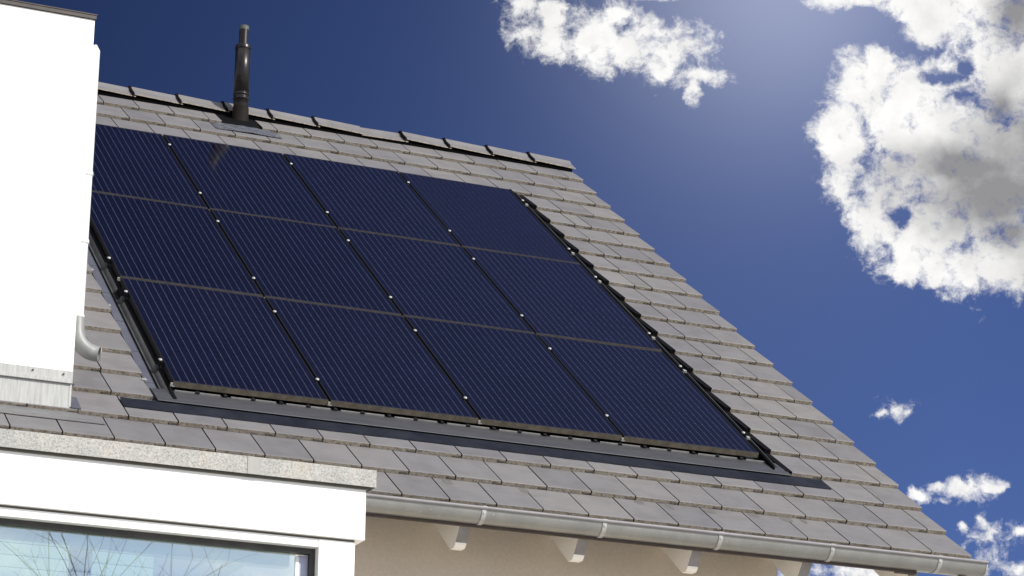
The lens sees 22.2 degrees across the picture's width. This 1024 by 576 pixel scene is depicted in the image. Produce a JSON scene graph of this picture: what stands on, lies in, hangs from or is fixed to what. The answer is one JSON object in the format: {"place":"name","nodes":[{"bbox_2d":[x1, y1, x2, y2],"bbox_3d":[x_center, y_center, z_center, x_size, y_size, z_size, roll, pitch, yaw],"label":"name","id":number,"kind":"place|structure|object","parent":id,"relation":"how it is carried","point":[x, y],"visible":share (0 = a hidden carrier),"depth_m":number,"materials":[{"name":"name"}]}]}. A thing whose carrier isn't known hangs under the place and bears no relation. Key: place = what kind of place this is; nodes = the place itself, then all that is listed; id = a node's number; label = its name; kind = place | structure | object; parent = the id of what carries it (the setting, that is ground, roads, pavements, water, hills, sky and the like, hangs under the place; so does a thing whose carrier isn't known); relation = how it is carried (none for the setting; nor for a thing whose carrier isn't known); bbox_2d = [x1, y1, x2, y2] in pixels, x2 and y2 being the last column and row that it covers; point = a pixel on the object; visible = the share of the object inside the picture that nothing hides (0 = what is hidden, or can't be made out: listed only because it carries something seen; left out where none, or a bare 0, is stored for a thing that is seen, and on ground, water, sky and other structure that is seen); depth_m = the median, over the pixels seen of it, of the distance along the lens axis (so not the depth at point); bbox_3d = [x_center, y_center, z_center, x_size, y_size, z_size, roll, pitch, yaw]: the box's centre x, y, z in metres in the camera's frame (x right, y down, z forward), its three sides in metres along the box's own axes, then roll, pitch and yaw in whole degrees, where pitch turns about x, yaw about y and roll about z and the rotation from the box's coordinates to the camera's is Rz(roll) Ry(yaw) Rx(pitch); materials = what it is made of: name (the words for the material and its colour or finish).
{"place":"outdoors","nodes":[
{"label":"outdoors","id":0,"kind":"place"},
{"bbox_2d":[18,0,1023,575],"label":"sky","id":1,"kind":"structure","parent":0,"point":[842,181],"materials":[{"name":"blue"}]},
{"label":"ground","id":2,"kind":"structure","parent":0,"visible":0},
{"bbox_2d":[0,428,376,575],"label":"bay extension","id":3,"kind":"object","parent":2,"relation":"on","point":[74,506],"visible":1,"depth_m":13.35,"materials":[{"name":"paint"}]},
{"bbox_2d":[0,507,318,575],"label":"window frame","id":4,"kind":"structure","parent":3,"relation":"in","point":[12,517],"depth_m":13.31,"materials":[{"name":"white paint"}]},
{"bbox_2d":[0,0,988,575],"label":"house","id":5,"kind":"structure","parent":2,"relation":"on","point":[68,364],"depth_m":15.93,"materials":[{"name":"concrete"}]},
{"bbox_2d":[87,189,830,489],"bbox_3d":[-1.005,-0.037,18.802,4.780,3.570,4.615,8,-20,-22],"label":"flashing tray","id":6,"kind":"object","parent":5,"relation":"attached to","point":[315,416],"visible":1,"depth_m":16.54,"materials":[{"name":"black metal"}]},
{"bbox_2d":[167,144,527,206],"bbox_3d":[-1.763,-0.956,20.933,4.137,0.090,0.056,8,18,-22],"label":"mounting rail","id":7,"kind":"object","parent":6,"relation":"attached to","point":[407,182],"visible":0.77,"depth_m":21.29,"materials":[{"name":"metal"}]},
{"bbox_2d":[399,172,578,263],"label":"solar panel","id":8,"kind":"object","parent":7,"relation":"attached to","point":[483,217],"visible":1,"depth_m":20.93,"materials":[{"name":"glass"}]},
{"bbox_2d":[103,257,654,339],"bbox_3d":[-0.849,0.102,18.372,4.137,0.090,0.056,8,18,-22],"label":"mounting rail","id":9,"kind":"object","parent":6,"relation":"attached to","point":[105,265],"visible":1,"depth_m":17.96,"materials":[{"name":"metal"}]},
{"bbox_2d":[463,247,661,350],"bbox_3d":[0.344,0.082,19.422,1.006,0.038,1.754,8,18,-22],"label":"solar panel","id":10,"kind":"object","parent":9,"relation":"attached to","point":[556,298],"visible":1,"depth_m":19.36,"materials":[{"name":"glass"}]},
{"bbox_2d":[197,192,574,255],"bbox_3d":[-1.403,-0.539,19.924,4.137,0.090,0.056,8,18,-22],"label":"mounting rail","id":11,"kind":"object","parent":6,"relation":"attached to","point":[450,231],"visible":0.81,"depth_m":20.28,"materials":[{"name":"metal"}]},
{"bbox_2d":[91,124,206,207],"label":"solar panel","id":12,"kind":"object","parent":11,"relation":"attached to","point":[136,164],"visible":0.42,"depth_m":19.73,"materials":[{"name":"glass"}]},
{"bbox_2d":[163,134,335,226],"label":"solar panel","id":13,"kind":"object","parent":11,"relation":"attached to","point":[243,180],"visible":1,"depth_m":20.16,"materials":[{"name":"glass"}]},
{"bbox_2d":[283,153,459,245],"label":"solar panel","id":14,"kind":"object","parent":11,"relation":"on","point":[368,199],"visible":1,"depth_m":20.54,"materials":[{"name":"glass"}]},
{"bbox_2d":[119,290,686,372],"bbox_3d":[-0.655,0.327,17.828,4.137,0.090,0.056,8,18,-22],"label":"mounting rail","id":15,"kind":"object","parent":6,"relation":"attached to","point":[126,292],"visible":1,"depth_m":17.41,"materials":[{"name":"metal"}]},
{"bbox_2d":[265,297,478,423],"bbox_3d":[-0.949,0.460,17.102,1.006,0.037,1.754,8,18,-22],"label":"solar panel","id":16,"kind":"object","parent":15,"relation":"on","point":[368,360],"visible":1,"depth_m":17.00,"materials":[{"name":"glass"}]},
{"bbox_2d":[404,316,621,440],"bbox_3d":[-0.025,0.591,17.486,1.007,0.038,1.754,8,18,-22],"label":"solar panel","id":17,"kind":"object","parent":15,"relation":"on","point":[510,378],"visible":1,"depth_m":17.39,"materials":[{"name":"glass"}]},
{"bbox_2d":[537,334,758,457],"bbox_3d":[0.897,0.726,17.871,1.006,0.038,1.754,8,18,-22],"label":"solar panel","id":18,"kind":"object","parent":15,"relation":"attached to","point":[646,396],"visible":1,"depth_m":17.77,"materials":[{"name":"glass"}]},
{"bbox_2d":[215,220,601,282],"bbox_3d":[-1.209,-0.315,19.381,4.137,0.090,0.056,8,18,-22],"label":"mounting rail","id":19,"kind":"object","parent":6,"relation":"attached to","point":[473,259],"visible":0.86,"depth_m":19.73,"materials":[{"name":"metal"}]},
{"bbox_2d":[90,191,262,295],"bbox_3d":[-2.425,-0.315,18.270,1.007,0.038,1.754,8,18,-22],"label":"solar panel","id":20,"kind":"object","parent":19,"relation":"on","point":[161,242],"visible":0.88,"depth_m":18.19,"materials":[{"name":"glass"}]},
{"bbox_2d":[210,209,400,314],"bbox_3d":[-1.502,-0.183,18.654,1.006,0.038,1.754,8,18,-22],"label":"solar panel","id":21,"kind":"object","parent":19,"relation":"attached to","point":[300,262],"visible":1,"depth_m":18.60,"materials":[{"name":"glass"}]},
{"bbox_2d":[339,228,533,332],"bbox_3d":[-0.580,-0.050,19.038,1.006,0.038,1.754,8,18,-22],"label":"solar panel","id":22,"kind":"object","parent":19,"relation":"attached to","point":[432,280],"visible":1,"depth_m":18.98,"materials":[{"name":"glass"}]},
{"bbox_2d":[153,358,749,440],"bbox_3d":[-0.295,0.744,16.820,4.137,0.090,0.056,8,18,-22],"label":"mounting rail","id":23,"kind":"object","parent":6,"relation":"attached to","point":[317,380],"visible":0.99,"depth_m":16.40,"materials":[{"name":"metal"}]},
{"bbox_2d":[120,277,327,404],"bbox_3d":[-1.872,0.327,16.718,1.006,0.037,1.754,8,18,-22],"label":"solar panel","id":24,"kind":"object","parent":23,"relation":"attached to","point":[219,341],"visible":1,"depth_m":16.62,"materials":[{"name":"glass"}]}
]}

